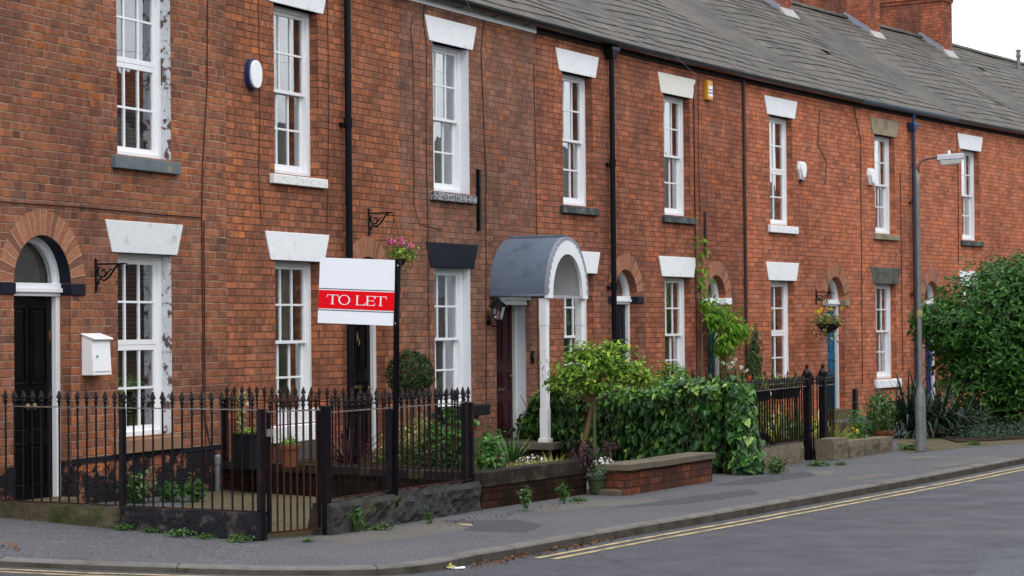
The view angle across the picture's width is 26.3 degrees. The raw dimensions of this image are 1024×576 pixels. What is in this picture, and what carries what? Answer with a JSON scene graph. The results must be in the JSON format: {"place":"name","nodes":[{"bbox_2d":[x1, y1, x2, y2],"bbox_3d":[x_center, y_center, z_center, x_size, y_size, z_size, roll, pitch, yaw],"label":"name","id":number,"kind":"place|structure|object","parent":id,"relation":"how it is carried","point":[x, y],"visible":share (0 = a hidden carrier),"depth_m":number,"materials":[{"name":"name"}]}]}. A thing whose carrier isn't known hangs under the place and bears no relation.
{"place":"outdoors","nodes":[
{"label":"outdoors","id":0,"kind":"place"},
{"bbox_2d":[184,490,344,537],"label":"paving","id":1,"kind":"structure","parent":0,"point":[237,497],"depth_m":20.64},
{"bbox_2d":[112,464,158,503],"bbox_3d":[-3.567,1.893,20.860,0.474,0.436,0.521,-1,-1,34],"label":"weed clump","id":2,"kind":"object","parent":1,"relation":"on","point":[138,491],"visible":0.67,"depth_m":20.85,"materials":[{"name":"green plant"}]},
{"bbox_2d":[179,476,213,502],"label":"weed clump","id":3,"kind":"object","parent":1,"relation":"on","point":[196,492],"visible":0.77,"depth_m":21.17,"materials":[{"name":"green plant"}]},
{"bbox_2d":[233,427,265,469],"bbox_3d":[-2.643,1.608,22.175,0.280,0.435,0.280,-1,-1,40],"label":"planter box","id":4,"kind":"object","parent":1,"relation":"on","point":[247,465],"visible":0.66,"depth_m":22.05,"materials":[{"name":"black plastic"}]},
{"bbox_2d":[0,464,1023,575],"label":"road","id":5,"kind":"structure","parent":0,"point":[964,529],"depth_m":17.77,"materials":[{"name":"asphalt"}]},
{"bbox_2d":[0,459,1023,574],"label":"kerb face","id":6,"kind":"object","parent":5,"relation":"on","point":[500,555],"visible":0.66,"depth_m":17.43},
{"bbox_2d":[0,455,1023,569],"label":"kerb","id":7,"kind":"structure","parent":5,"relation":"on","point":[449,557],"depth_m":16.88,"materials":[{"name":"stone"}]},
{"bbox_2d":[535,466,1023,557],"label":"yellow line","id":8,"kind":"object","parent":5,"relation":"on","point":[764,516],"visible":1,"depth_m":20.27,"materials":[{"name":"paint"}]},
{"bbox_2d":[552,469,1023,558],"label":"yellow line","id":9,"kind":"object","parent":5,"relation":"on","point":[774,517],"visible":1,"depth_m":20.06,"materials":[{"name":"paint"}]},
{"bbox_2d":[974,547,1023,575],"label":"road patch","id":10,"kind":"object","parent":5,"relation":"on","point":[1010,563],"visible":1,"depth_m":16.08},
{"bbox_2d":[0,405,1023,565],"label":"pavement","id":11,"kind":"structure","parent":0,"point":[37,539],"depth_m":18.14,"materials":[{"name":"asphalt"}]},
{"bbox_2d":[0,501,120,528],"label":"kerb wall","id":12,"kind":"structure","parent":11,"relation":"on","point":[99,516],"depth_m":18.63,"materials":[{"name":"stone"}]},
{"bbox_2d":[0,390,257,511],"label":"iron railing","id":13,"kind":"object","parent":12,"relation":"on","point":[122,465],"visible":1,"depth_m":18.38,"materials":[{"name":"metal"}]},
{"bbox_2d":[156,476,187,501],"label":"weed clump","id":14,"kind":"object","parent":11,"relation":"on","point":[168,494],"visible":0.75,"depth_m":21.09,"materials":[{"name":"green plant"}]},
{"bbox_2d":[119,506,267,541],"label":"kerb wall","id":15,"kind":"structure","parent":11,"relation":"on","point":[224,524],"depth_m":17.87,"materials":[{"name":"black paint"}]},
{"bbox_2d":[256,409,265,540],"bbox_3d":[-2.021,1.531,17.676,0.054,1.115,0.054,0,-1,-45],"label":"gate post","id":16,"kind":"object","parent":11,"relation":"on","point":[261,461],"visible":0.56,"depth_m":17.66,"materials":[{"name":"black metal"}]},
{"bbox_2d":[265,392,320,533],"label":"garden gate","id":17,"kind":"structure","parent":16,"relation":"attached to","point":[268,432],"depth_m":17.89,"materials":[{"name":"metal"}]},
{"bbox_2d":[0,498,637,569],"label":"fallen leaves","id":18,"kind":"object","parent":11,"relation":"on","point":[491,564],"visible":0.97,"depth_m":17.15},
{"bbox_2d":[320,406,331,534],"bbox_3d":[-1.540,1.535,18.155,0.068,1.115,0.068,0,-1,-45],"label":"gate post","id":19,"kind":"object","parent":11,"relation":"on","point":[325,436],"visible":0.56,"depth_m":18.13,"materials":[{"name":"black metal"}]},
{"bbox_2d":[223,460,488,499],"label":"garden wall","id":20,"kind":"structure","parent":11,"relation":"on","point":[247,476],"depth_m":21.71,"materials":[{"name":"brick"}]},
{"bbox_2d":[275,430,300,466],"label":"potted plant","id":21,"kind":"object","parent":20,"relation":"on","point":[293,452],"visible":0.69,"depth_m":21.65,"materials":[{"name":"green plant"}]},
{"bbox_2d":[223,386,465,470],"bbox_3d":[-1.707,1.396,21.739,3.458,0.825,0.052,-1,-1,41],"label":"iron railing","id":22,"kind":"object","parent":20,"relation":"on","point":[226,427],"visible":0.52,"depth_m":21.77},
{"bbox_2d":[283,521,468,543],"bbox_3d":[-1.031,2.038,18.218,0.849,0.001,2.262,-1,-1,39],"label":"pavement patch","id":23,"kind":"object","parent":11,"relation":"on","point":[413,531],"visible":0.98,"depth_m":18.18,"materials":[{"name":"asphalt"}]},
{"bbox_2d":[308,481,481,534],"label":"stone wall","id":24,"kind":"structure","parent":11,"relation":"on","point":[445,500],"depth_m":19.13,"materials":[{"name":"stone"}]},
{"bbox_2d":[318,257,401,506],"bbox_3d":[-1.328,0.833,19.158,0.758,2.212,0.057,-1,-1,9],"label":"to let sign","id":25,"kind":"object","parent":24,"relation":"on","point":[360,291],"visible":1,"depth_m":19.16,"materials":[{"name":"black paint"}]},
{"bbox_2d":[329,387,473,499],"bbox_3d":[-0.944,1.429,19.358,0.068,1.060,2.552,-1,-1,27],"label":"iron railing","id":26,"kind":"object","parent":24,"relation":"on","point":[467,441],"visible":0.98,"depth_m":19.39,"materials":[{"name":"metal"}]},
{"bbox_2d":[298,450,544,470],"bbox_3d":[-0.705,2.019,23.367,3.934,0.320,3.446,-1,-1,43],"label":"flower bed","id":27,"kind":"object","parent":11,"relation":"on","point":[475,458],"depth_m":23.40,"materials":[{"name":"soil"}]},
{"bbox_2d":[331,421,384,463],"bbox_3d":[-1.702,1.613,22.799,1.058,0.495,0.956,-1,-1,0],"label":"cordyline","id":28,"kind":"object","parent":27,"relation":"on","point":[355,458],"visible":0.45,"depth_m":22.80,"materials":[{"name":"purple plant"}]},
{"bbox_2d":[384,349,435,441],"bbox_3d":[-1.163,1.329,25.082,0.589,1.272,0.573,-1,-1,0],"label":"topiary ball","id":29,"kind":"object","parent":27,"relation":"on","point":[417,372],"visible":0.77,"depth_m":24.97,"materials":[{"name":"green plant"}]},
{"bbox_2d":[380,412,444,463],"bbox_3d":[-0.995,1.648,23.325,0.834,0.660,0.752,-1,-1,33],"label":"variegated shrub","id":30,"kind":"object","parent":27,"relation":"on","point":[415,434],"visible":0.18,"depth_m":23.14,"materials":[{"name":"green plant"}]},
{"bbox_2d":[399,442,460,469],"bbox_3d":[-0.803,1.748,22.156,0.830,0.381,0.496,-1,-1,0],"label":"dark low shrub","id":31,"kind":"object","parent":27,"relation":"on","point":[433,459],"visible":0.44,"depth_m":22.11,"materials":[{"name":"green plant"}]},
{"bbox_2d":[421,401,479,467],"bbox_3d":[-0.629,1.559,22.570,0.608,0.796,0.606,0,-1,-41],"label":"broad leaf shrub","id":32,"kind":"object","parent":27,"relation":"on","point":[443,433],"visible":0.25,"depth_m":22.48,"materials":[{"name":"green plant"}]},
{"bbox_2d":[474,424,508,469],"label":"laurel shrub","id":33,"kind":"object","parent":27,"relation":"on","point":[488,457],"visible":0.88,"depth_m":21.19,"materials":[{"name":"green plant"}]},
{"bbox_2d":[492,428,535,460],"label":"spiky plant","id":34,"kind":"object","parent":27,"relation":"on","point":[513,454],"visible":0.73,"depth_m":23.51,"materials":[{"name":"green plant"}]},
{"bbox_2d":[441,519,543,532],"bbox_3d":[-0.127,2.041,18.870,0.773,0.001,1.445,0,-1,-14],"label":"pavement patch","id":35,"kind":"object","parent":11,"relation":"on","point":[511,525],"visible":1,"depth_m":18.84,"materials":[{"name":"asphalt"}]},
{"bbox_2d":[474,459,587,509],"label":"planter wall","id":36,"kind":"structure","parent":11,"relation":"on","point":[502,486],"depth_m":21.36,"materials":[{"name":"brick"}]},
{"bbox_2d":[563,438,599,483],"bbox_3d":[0.699,1.780,22.356,0.399,0.501,0.384,-1,-1,0],"label":"burgundy plant","id":37,"kind":"object","parent":36,"relation":"on","point":[584,458],"visible":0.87,"depth_m":22.30,"materials":[{"name":"purple plant"}]},
{"bbox_2d":[531,498,660,512],"bbox_3d":[0.699,2.071,20.988,2.007,0.001,0.684,0,-1,-42],"label":"pavement patch","id":38,"kind":"object","parent":11,"relation":"on","point":[598,503],"visible":1,"depth_m":21.01,"materials":[{"name":"asphalt"}]},
{"bbox_2d":[538,339,668,455],"bbox_3d":[0.984,1.268,23.455,1.401,1.458,0.835,-1,-1,0],"label":"tree","id":39,"kind":"object","parent":11,"relation":"on","point":[600,362],"visible":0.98,"depth_m":23.41,"materials":[{"name":"green plant"}]},
{"bbox_2d":[587,489,621,495],"bbox_3d":[0.923,2.086,22.251,0.269,0.095,0.607,0,-1,-28],"label":"path step","id":40,"kind":"object","parent":11,"relation":"on","point":[608,492],"visible":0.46,"depth_m":22.09,"materials":[{"name":"stone"}]},
{"bbox_2d":[586,457,613,492],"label":"potted plant","id":41,"kind":"object","parent":40,"relation":"on","point":[596,483],"visible":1,"depth_m":22.16,"materials":[{"name":"green plant"}]},
{"bbox_2d":[509,373,766,474],"bbox_3d":[1.437,1.632,27.078,0.825,1.226,5.227,0,-1,-27],"label":"ivy hedge","id":42,"kind":"object","parent":11,"relation":"on","point":[719,417],"visible":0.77,"depth_m":25.86,"materials":[{"name":"green plant"}]},
{"bbox_2d":[600,452,715,494],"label":"bench wall","id":43,"kind":"structure","parent":11,"relation":"on","point":[636,476],"depth_m":22.78,"materials":[{"name":"brick"}]},
{"bbox_2d":[608,489,759,508],"bbox_3d":[1.811,2.070,21.537,0.433,0.001,2.790,-1,-1,35],"label":"pavement patch","id":44,"kind":"object","parent":11,"relation":"on","point":[700,498],"visible":1,"depth_m":21.58,"materials":[{"name":"asphalt"}]},
{"bbox_2d":[717,472,815,484],"bbox_3d":[2.865,2.110,24.310,0.506,0.001,2.397,-1,-1,34],"label":"pavement patch","id":45,"kind":"object","parent":11,"relation":"on","point":[764,479],"visible":1,"depth_m":24.30,"materials":[{"name":"asphalt"}]},
{"bbox_2d":[731,442,803,473],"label":"stone wall","id":46,"kind":"structure","parent":11,"relation":"on","point":[792,452],"depth_m":26.62,"materials":[{"name":"stone"}]},
{"bbox_2d":[745,375,806,447],"bbox_3d":[3.174,1.481,26.362,0.052,0.810,2.480,-1,-1,24],"label":"iron railing","id":47,"kind":"object","parent":46,"relation":"on","point":[781,380],"visible":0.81,"depth_m":26.59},
{"bbox_2d":[803,364,811,459],"bbox_3d":[3.715,1.580,27.595,0.110,1.265,0.110,-1,-1,30],"label":"gate post","id":48,"kind":"object","parent":11,"relation":"on","point":[808,426],"visible":0.86,"depth_m":27.56,"materials":[{"name":"black metal"}]},
{"bbox_2d":[818,363,827,438],"bbox_3d":[3.946,1.582,27.825,0.110,1.265,0.110,-1,-1,30],"label":"gate post","id":49,"kind":"object","parent":11,"relation":"on","point":[822,371],"visible":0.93,"depth_m":27.79,"materials":[{"name":"black metal"}]},
{"bbox_2d":[809,375,821,454],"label":"garden gate","id":50,"kind":"structure","parent":49,"relation":"attached to","point":[816,379],"depth_m":27.73,"materials":[{"name":"metal"}]},
{"bbox_2d":[825,373,835,436],"bbox_3d":[4.072,1.518,28.201,0.052,0.825,0.792,-1,-1,19],"label":"iron railing","id":51,"kind":"object","parent":49,"relation":"attached to","point":[830,381],"visible":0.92,"depth_m":28.30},
{"bbox_2d":[758,420,892,459],"bbox_3d":[4.771,2.193,32.025,2.300,0.180,8.880,-1,-1,0],"label":"flower bed","id":52,"kind":"object","parent":11,"relation":"on","point":[843,426],"visible":0.06,"depth_m":32.10,"materials":[{"name":"soil"}]},
{"bbox_2d":[744,323,763,410],"bbox_3d":[3.693,1.365,33.491,0.331,1.673,0.334,-1,-1,0],"label":"columnar conifer","id":53,"kind":"object","parent":52,"relation":"on","point":[752,359],"visible":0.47,"depth_m":33.44,"materials":[{"name":"green plant"}]},
{"bbox_2d":[840,398,871,436],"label":"garden plant","id":54,"kind":"object","parent":52,"relation":"on","point":[861,432],"visible":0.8,"depth_m":30.44,"materials":[{"name":"green plant"}]},
{"bbox_2d":[815,437,848,460],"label":"stone block","id":55,"kind":"structure","parent":11,"relation":"on","point":[831,448],"depth_m":27.42,"materials":[{"name":"stone"}]},
{"bbox_2d":[848,439,864,457],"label":"stone block","id":56,"kind":"structure","parent":11,"relation":"on","point":[856,448],"depth_m":28.06,"materials":[{"name":"stone"}]},
{"bbox_2d":[863,390,901,437],"bbox_3d":[4.986,1.783,29.765,0.505,0.813,0.527,0,-1,-27],"label":"potted plant","id":57,"kind":"object","parent":11,"relation":"on","point":[885,417],"visible":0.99,"depth_m":29.66,"materials":[{"name":"green plant"}]},
{"bbox_2d":[915,150,964,451],"bbox_3d":[5.684,0.195,29.180,0.704,4.055,0.170,-1,-1,3],"label":"street lamp","id":58,"kind":"object","parent":11,"relation":"on","point":[920,397],"visible":0.98,"depth_m":29.16,"materials":[{"name":"metal"}]},
{"bbox_2d":[926,456,1018,467],"bbox_3d":[5.552,2.130,26.896,0.517,0.001,2.375,-1,-1,35],"label":"pavement patch","id":59,"kind":"object","parent":11,"relation":"on","point":[980,459],"visible":1,"depth_m":26.95,"materials":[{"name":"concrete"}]},
{"bbox_2d":[928,411,1023,442],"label":"flower bed","id":60,"kind":"object","parent":11,"relation":"on","point":[963,440],"visible":0.29,"depth_m":31.99,"materials":[{"name":"soil"}]},
{"bbox_2d":[851,365,1010,439],"bbox_3d":[6.221,1.861,33.002,2.483,1.478,1.980,-1,-1,0],"label":"strap leaf plant","id":61,"kind":"object","parent":60,"relation":"on","point":[935,417],"visible":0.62,"depth_m":32.75,"materials":[{"name":"green plant"}]},
{"bbox_2d":[904,249,1023,424],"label":"laurel bush","id":62,"kind":"object","parent":60,"relation":"on","point":[979,325],"visible":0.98,"depth_m":35.98,"materials":[{"name":"green plant"}]},
{"bbox_2d":[926,410,1023,438],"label":"ground cover","id":63,"kind":"object","parent":60,"relation":"on","point":[1019,431],"visible":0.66,"depth_m":32.78,"materials":[{"name":"green plant"}]},
{"bbox_2d":[897,437,1023,452],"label":"path","id":64,"kind":"structure","parent":0,"point":[937,443],"depth_m":30.98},
{"bbox_2d":[952,0,1023,61],"label":"sky","id":65,"kind":"structure","parent":0,"point":[996,27],"materials":[{"name":"white"}]},
{"label":"ground","id":66,"kind":"structure","parent":0,"visible":0},
{"bbox_2d":[0,0,227,504],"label":"terraced house","id":67,"kind":"structure","parent":66,"relation":"on","point":[102,103],"depth_m":21.03,"materials":[{"name":"brick"}]},
{"bbox_2d":[14,296,52,499],"bbox_3d":[-4.420,1.004,20.053,0.095,1.860,0.750,-1,-1,24],"label":"door","id":68,"kind":"structure","parent":67,"relation":"in","point":[32,314],"depth_m":20.13,"materials":[{"name":"black paint"}]},
{"bbox_2d":[81,333,112,375],"bbox_3d":[-3.904,0.623,20.653,0.147,0.395,0.324,-1,-1,24],"label":"mailbox","id":69,"kind":"object","parent":67,"relation":"attached to","point":[96,357],"visible":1,"depth_m":20.55,"materials":[{"name":"white plastic"}]},
{"bbox_2d":[93,343,110,371],"bbox_3d":[-3.854,0.652,20.635,0.032,0.265,0.260,-1,-1,24],"label":"door","id":70,"kind":"structure","parent":69,"relation":"in","point":[102,362],"depth_m":20.62,"materials":[{"name":"white plastic"}]},
{"bbox_2d":[95,258,127,292],"bbox_3d":[-3.780,-0.121,20.702,0.374,0.338,0.028,-1,-1,24],"label":"hanging bracket","id":71,"kind":"object","parent":67,"relation":"attached to","point":[97,274],"visible":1,"depth_m":20.74,"materials":[{"name":"black metal"}]},
{"bbox_2d":[116,0,160,158],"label":"window","id":72,"kind":"structure","parent":67,"relation":"in","point":[152,67],"depth_m":21.99,"materials":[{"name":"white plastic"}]},
{"bbox_2d":[117,253,161,436],"bbox_3d":[-3.762,0.563,21.719,0.252,1.790,1.155,-1,-1,24],"label":"window","id":73,"kind":"structure","parent":67,"relation":"in","point":[152,345],"depth_m":21.94,"materials":[{"name":"white plastic"}]},
{"bbox_2d":[201,0,210,450],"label":"wall cable","id":74,"kind":"object","parent":67,"relation":"attached to","point":[202,237],"depth_m":22.52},
{"bbox_2d":[225,0,401,461],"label":"terraced house","id":75,"kind":"structure","parent":66,"relation":"on","point":[278,335],"depth_m":24.74,"materials":[{"name":"orange brick"}]},
{"bbox_2d":[244,59,261,89],"bbox_3d":[-2.757,-2.281,23.439,0.085,0.330,0.250,-1,-1,25],"label":"alarm box","id":76,"kind":"object","parent":75,"relation":"attached to","point":[253,74],"visible":1,"depth_m":23.37,"materials":[{"name":"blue plastic"}]},
{"bbox_2d":[273,5,309,176],"bbox_3d":[-2.515,-2.173,24.584,0.264,1.860,1.315,-1,-1,25],"label":"window","id":77,"kind":"structure","parent":75,"relation":"in","point":[291,37],"depth_m":24.73,"materials":[{"name":"white paint"}]},
{"bbox_2d":[275,261,311,409],"bbox_3d":[-2.493,0.601,24.525,0.264,1.790,1.315,-1,-1,25],"label":"window","id":78,"kind":"structure","parent":75,"relation":"in","point":[292,278],"depth_m":24.68,"materials":[{"name":"white paint"}]},
{"bbox_2d":[354,324,370,452],"bbox_3d":[-1.828,1.083,25.782,0.090,1.860,0.680,-1,-1,25],"label":"door","id":79,"kind":"structure","parent":75,"relation":"in","point":[361,333],"depth_m":25.90,"materials":[{"name":"black paint"}]},
{"bbox_2d":[368,209,394,235],"bbox_3d":[-1.530,-0.773,25.689,0.354,0.338,0.028,-1,-1,25],"label":"hanging bracket","id":80,"kind":"object","parent":75,"relation":"attached to","point":[370,220],"visible":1,"depth_m":25.72,"materials":[{"name":"black metal"}]},
{"bbox_2d":[382,218,420,282],"bbox_3d":[-1.283,-0.398,25.577,0.467,0.857,0.461,-1,-1,0],"label":"hanging basket","id":81,"kind":"object","parent":80,"relation":"hanging from","point":[394,254],"visible":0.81,"depth_m":25.58,"materials":[{"name":"pink plastic"}]},
{"bbox_2d":[399,0,547,453],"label":"terraced house","id":82,"kind":"structure","parent":66,"relation":"on","point":[454,177],"depth_m":28.15,"materials":[{"name":"brown brick"}]},
{"bbox_2d":[423,4,429,388],"bbox_3d":[-1.053,-1.127,27.052,0.010,4.850,0.087,-1,-1,27],"label":"wall cable","id":83,"kind":"object","parent":82,"relation":"attached to","point":[427,183],"depth_m":27.07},
{"bbox_2d":[433,44,461,193],"bbox_3d":[-0.888,-2.128,27.949,0.264,1.860,1.315,-1,-1,27],"label":"window","id":84,"kind":"structure","parent":82,"relation":"in","point":[446,69],"depth_m":28.10,"materials":[{"name":"white paint"}]},
{"bbox_2d":[434,268,462,406],"bbox_3d":[-0.865,0.647,27.889,0.264,1.790,1.315,-1,-1,27],"label":"window","id":85,"kind":"structure","parent":82,"relation":"in","point":[447,281],"depth_m":28.05,"materials":[{"name":"white paint"}]},
{"bbox_2d":[481,20,486,403],"bbox_3d":[-0.354,-0.959,28.440,0.011,5.151,0.119,-1,-1,27],"label":"wall cable","id":86,"kind":"object","parent":82,"relation":"attached to","point":[485,214],"depth_m":28.45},
{"bbox_2d":[496,305,512,438],"bbox_3d":[-0.163,1.088,29.153,0.090,1.840,0.740,-1,-1,27],"label":"door","id":87,"kind":"structure","parent":82,"relation":"in","point":[504,330],"depth_m":29.27,"materials":[{"name":"red paint"}]},
{"bbox_2d":[487,235,588,459],"bbox_3d":[0.409,0.812,28.868,0.940,3.010,1.440,-1,-1,27],"label":"porch canopy","id":88,"kind":"object","parent":82,"relation":"attached to","point":[543,268],"depth_m":28.45,"materials":[{"name":"white paint"}]},
{"bbox_2d":[515,0,653,389],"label":"terraced house","id":89,"kind":"structure","parent":66,"relation":"on","point":[589,134],"depth_m":31.52,"materials":[{"name":"brown brick"}]},
{"bbox_2d":[562,73,585,206],"bbox_3d":[0.815,-2.084,31.261,0.265,1.860,1.315,-1,-1,28],"label":"window","id":90,"kind":"structure","parent":89,"relation":"in","point":[573,87],"depth_m":31.41,"materials":[{"name":"white paint"}]},
{"bbox_2d":[564,298,586,375],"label":"window","id":91,"kind":"structure","parent":89,"relation":"in","point":[569,304],"depth_m":31.34,"materials":[{"name":"white paint"}]},
{"bbox_2d":[617,304,625,389],"bbox_3d":[1.525,1.170,32.391,0.059,1.860,0.660,-1,-1,28],"label":"door","id":92,"kind":"structure","parent":89,"relation":"in","point":[620,307],"depth_m":32.55,"materials":[{"name":"black paint"}]},
{"bbox_2d":[574,0,753,387],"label":"terraced house","id":93,"kind":"structure","parent":66,"relation":"on","point":[674,170],"depth_m":34.51,"materials":[{"name":"red brick"}]},
{"bbox_2d":[663,95,683,215],"bbox_3d":[2.451,-2.045,34.266,0.264,1.860,1.315,-1,-1,29],"label":"window","id":94,"kind":"structure","parent":93,"relation":"in","point":[672,106],"depth_m":34.42,"materials":[{"name":"white paint"}]},
{"bbox_2d":[664,277,684,379],"bbox_3d":[2.461,0.729,34.191,0.265,1.790,1.315,-1,-1,29],"label":"window","id":95,"kind":"structure","parent":93,"relation":"in","point":[674,286],"depth_m":34.35,"materials":[{"name":"white paint"}]},
{"bbox_2d":[693,223,753,379],"bbox_3d":[3.456,0.578,34.926,0.582,3.201,1.595,-1,-1,36],"label":"climbing wisteria","id":96,"kind":"object","parent":93,"relation":"attached to","point":[730,337],"visible":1,"depth_m":34.56,"materials":[{"name":"green plant"}]},
{"bbox_2d":[652,369,827,426],"bbox_3d":[3.160,1.554,31.526,0.052,0.770,4.067,0,-1,-36],"label":"iron railing","id":97,"kind":"object","parent":93,"relation":"attached to","point":[727,375],"visible":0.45,"depth_m":31.21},
{"bbox_2d":[642,0,864,421],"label":"terraced house","id":98,"kind":"structure","parent":66,"relation":"on","point":[801,242],"depth_m":38.41,"materials":[{"name":"red brick"}]},
{"bbox_2d":[769,116,786,224],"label":"window","id":99,"kind":"structure","parent":98,"relation":"in","point":[777,126],"depth_m":37.83,"materials":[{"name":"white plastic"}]},
{"bbox_2d":[771,281,788,383],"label":"window","id":100,"kind":"structure","parent":98,"relation":"in","point":[779,289],"depth_m":37.78,"materials":[{"name":"white plastic"}]},
{"bbox_2d":[815,289,833,303],"bbox_3d":[5.509,0.149,38.649,0.354,0.278,0.028,-1,-1,31],"label":"hanging bracket","id":101,"kind":"object","parent":98,"relation":"attached to","point":[817,298],"visible":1,"depth_m":38.68,"materials":[{"name":"black metal"}]},
{"bbox_2d":[809,297,847,345],"bbox_3d":[5.513,0.591,38.209,0.657,0.910,0.625,-1,-1,0],"label":"hanging basket","id":102,"kind":"object","parent":101,"relation":"hanging from","point":[828,325],"visible":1,"depth_m":38.08,"materials":[{"name":"green plastic"}]},
{"bbox_2d":[827,306,835,408],"bbox_3d":[5.691,1.260,39.576,0.090,1.860,0.700,-1,-1,31],"label":"door","id":103,"kind":"structure","parent":98,"relation":"in","point":[831,360],"depth_m":39.72,"materials":[{"name":"blue paint"}]},
{"bbox_2d":[710,0,959,415],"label":"terraced house","id":104,"kind":"structure","parent":66,"relation":"on","point":[903,130],"depth_m":42.21,"materials":[{"name":"brick"}]},
{"bbox_2d":[874,135,889,233],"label":"window","id":105,"kind":"structure","parent":104,"relation":"in","point":[881,144],"depth_m":41.89,"materials":[{"name":"white paint"}]},
{"bbox_2d":[876,284,890,378],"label":"window","id":106,"kind":"structure","parent":104,"relation":"in","point":[883,314],"depth_m":41.82,"materials":[{"name":"white paint"}]},
{"bbox_2d":[763,0,1023,404],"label":"terraced house","id":107,"kind":"structure","parent":66,"relation":"on","point":[987,139],"depth_m":46.38,"materials":[{"name":"brick"}]},
{"bbox_2d":[961,150,974,239],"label":"window","id":108,"kind":"structure","parent":107,"relation":"in","point":[967,164],"depth_m":45.59,"materials":[{"name":"white paint"}]},
{"bbox_2d":[793,0,1023,126],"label":"terraced house","id":109,"kind":"structure","parent":66,"relation":"on","point":[864,15],"depth_m":50.31,"materials":[{"name":"brick"}]},
{"bbox_2d":[880,0,1023,99],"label":"terraced house","id":110,"kind":"structure","parent":66,"relation":"on","point":[930,21],"depth_m":53.52,"materials":[{"name":"brick"}]},
{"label":"flower bed","id":111,"kind":"structure","parent":0,"visible":0},
{"bbox_2d":[656,360,691,385],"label":"shrub","id":112,"kind":"object","parent":111,"relation":"on","point":[677,368],"visible":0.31,"depth_m":30.90,"materials":[{"name":"green plant"}]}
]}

